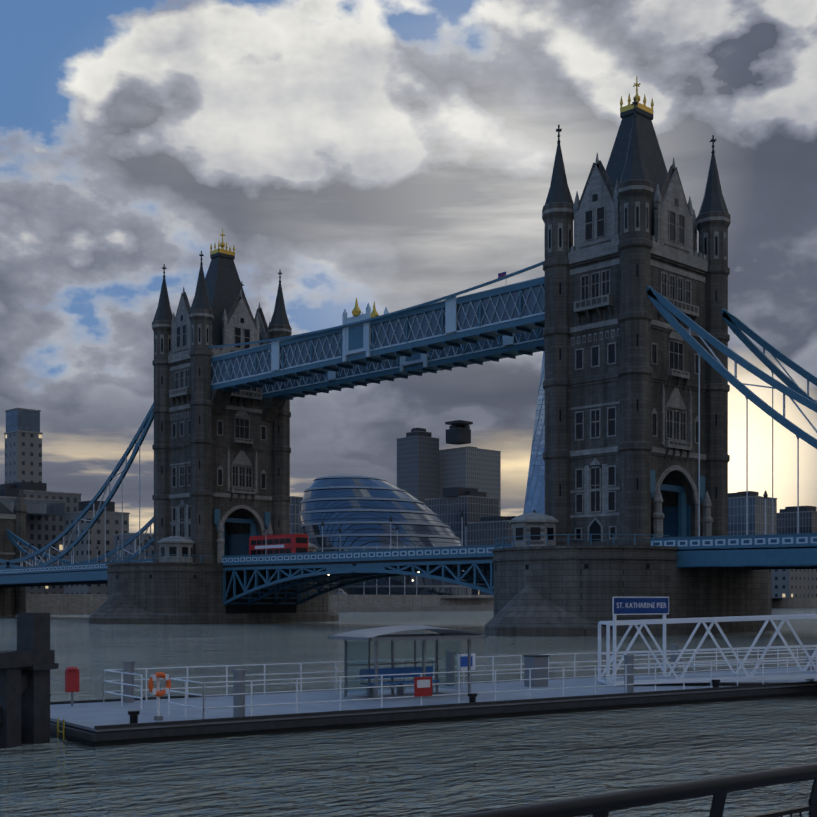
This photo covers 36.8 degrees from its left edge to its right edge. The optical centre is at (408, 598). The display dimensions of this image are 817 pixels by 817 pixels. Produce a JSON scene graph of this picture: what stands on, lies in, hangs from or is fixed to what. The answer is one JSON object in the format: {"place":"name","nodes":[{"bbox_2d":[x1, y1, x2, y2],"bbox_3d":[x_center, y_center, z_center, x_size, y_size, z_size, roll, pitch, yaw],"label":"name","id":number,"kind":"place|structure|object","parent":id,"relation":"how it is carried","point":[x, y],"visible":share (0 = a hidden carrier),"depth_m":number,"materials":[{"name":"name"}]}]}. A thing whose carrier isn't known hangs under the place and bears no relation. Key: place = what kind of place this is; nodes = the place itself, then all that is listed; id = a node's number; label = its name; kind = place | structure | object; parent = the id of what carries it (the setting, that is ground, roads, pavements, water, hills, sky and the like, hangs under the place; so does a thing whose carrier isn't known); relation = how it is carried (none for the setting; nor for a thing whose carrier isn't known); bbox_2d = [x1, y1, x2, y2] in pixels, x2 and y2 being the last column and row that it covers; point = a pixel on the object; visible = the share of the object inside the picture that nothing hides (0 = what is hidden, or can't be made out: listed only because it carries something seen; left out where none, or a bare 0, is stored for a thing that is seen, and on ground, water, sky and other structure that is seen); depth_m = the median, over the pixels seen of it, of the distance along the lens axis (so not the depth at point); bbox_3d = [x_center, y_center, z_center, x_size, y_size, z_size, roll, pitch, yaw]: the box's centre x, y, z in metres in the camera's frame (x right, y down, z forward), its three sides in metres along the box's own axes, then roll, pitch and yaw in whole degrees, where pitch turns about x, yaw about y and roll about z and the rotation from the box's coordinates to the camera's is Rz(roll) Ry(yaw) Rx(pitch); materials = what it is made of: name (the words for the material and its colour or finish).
{"place":"outdoors","nodes":[
{"label":"outdoors","id":0,"kind":"place"},
{"bbox_2d":[300,474,493,597],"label":"city hall","id":1,"kind":"structure","parent":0,"point":[358,510],"depth_m":387.23,"materials":[{"name":"blue glass"}]},
{"bbox_2d":[0,607,816,816],"bbox_3d":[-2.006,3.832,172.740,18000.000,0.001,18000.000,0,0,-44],"label":"river water","id":2,"kind":"structure","parent":0,"point":[444,769],"depth_m":31.57,"materials":[{"name":"grey liquid"}]},
{"bbox_2d":[0,613,58,747],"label":"mooring dolphin","id":3,"kind":"object","parent":2,"relation":"in","point":[28,664],"visible":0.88,"depth_m":32.34,"materials":[{"name":"concrete"}]},
{"bbox_2d":[89,536,338,623],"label":"pier","id":4,"kind":"structure","parent":2,"relation":"in","point":[175,584],"depth_m":186.73,"materials":[{"name":"stone"}]},
{"bbox_2d":[0,402,153,615],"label":"side span","id":5,"kind":"object","parent":4,"relation":"on","point":[18,576],"visible":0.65,"depth_m":233.88,"materials":[{"name":"metal"}]},
{"bbox_2d":[152,229,291,562],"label":"tower","id":6,"kind":"structure","parent":4,"relation":"on","point":[221,485],"depth_m":198.52,"materials":[{"name":"stone"}]},
{"bbox_2d":[208,261,544,421],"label":"walkways","id":7,"kind":"structure","parent":6,"relation":"attached to","point":[450,332],"depth_m":168.03,"materials":[{"name":"blue paint"}]},
{"bbox_2d":[222,510,511,612],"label":"bascule span","id":8,"kind":"object","parent":4,"relation":"attached to","point":[278,590],"visible":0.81,"depth_m":175.24,"materials":[{"name":"metal"}]},
{"bbox_2d":[249,534,307,554],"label":"bus","id":9,"kind":"object","parent":8,"relation":"on","point":[280,544],"visible":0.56,"depth_m":183.93,"materials":[{"name":"red metal"}]},
{"bbox_2d":[50,644,816,746],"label":"floating pier","id":10,"kind":"structure","parent":2,"relation":"in","point":[129,718],"depth_m":39.53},
{"bbox_2d":[328,625,486,700],"bbox_3d":[-0.021,2.152,42.625,4.901,2.460,2.600,0,0,-35],"label":"pier shelter","id":11,"kind":"object","parent":10,"relation":"on","point":[373,651],"visible":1,"depth_m":43.06,"materials":[{"name":"clear glass"}]},
{"bbox_2d":[612,597,668,684],"bbox_3d":[9.062,1.657,48.009,3.080,3.450,0.150,0,0,-35],"label":"pier sign","id":12,"kind":"object","parent":10,"relation":"on","point":[626,610],"visible":0.9,"depth_m":47.81,"materials":[{"name":"blue metal"}]},
{"bbox_2d":[617,603,665,607],"bbox_3d":[9.113,0.269,47.947,2.736,0.210,0.008,0,0,-35],"label":"sign lettering","id":13,"kind":"object","parent":12,"relation":"attached to","point":[642,605],"visible":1,"depth_m":47.96},
{"bbox_2d":[598,614,816,684],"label":"gangway","id":14,"kind":"object","parent":10,"relation":"on","point":[800,674],"visible":0.94,"depth_m":47.41,"materials":[{"name":"white metal"}]},
{"bbox_2d":[485,509,774,635],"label":"pier","id":15,"kind":"structure","parent":2,"relation":"in","point":[544,585],"depth_m":128.22,"materials":[{"name":"stone"}]},
{"bbox_2d":[542,76,730,545],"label":"tower","id":16,"kind":"structure","parent":15,"relation":"on","point":[621,389],"depth_m":139.05,"materials":[{"name":"stone"}]},
{"bbox_2d":[646,285,816,569],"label":"side span","id":17,"kind":"object","parent":15,"relation":"on","point":[798,550],"visible":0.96,"depth_m":125.99,"materials":[{"name":"metal"}]},
{"bbox_2d":[0,408,816,614],"bbox_3d":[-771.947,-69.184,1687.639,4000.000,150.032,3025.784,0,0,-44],"label":"background buildings","id":18,"kind":"structure","parent":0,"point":[447,486],"depth_m":457.60,"materials":[{"name":"concrete"}]},
{"bbox_2d":[0,0,816,533],"label":"sky","id":19,"kind":"structure","parent":0,"point":[395,155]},
{"bbox_2d":[523,351,544,513],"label":"shard","id":20,"kind":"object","parent":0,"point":[535,495],"visible":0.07,"depth_m":938.90,"materials":[{"name":"blue glass"}]},
{"bbox_2d":[447,763,816,816],"bbox_3d":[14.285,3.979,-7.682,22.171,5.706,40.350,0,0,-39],"label":"promenade railing","id":21,"kind":"object","parent":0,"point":[717,788],"visible":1,"depth_m":7.42,"materials":[{"name":"metal"}]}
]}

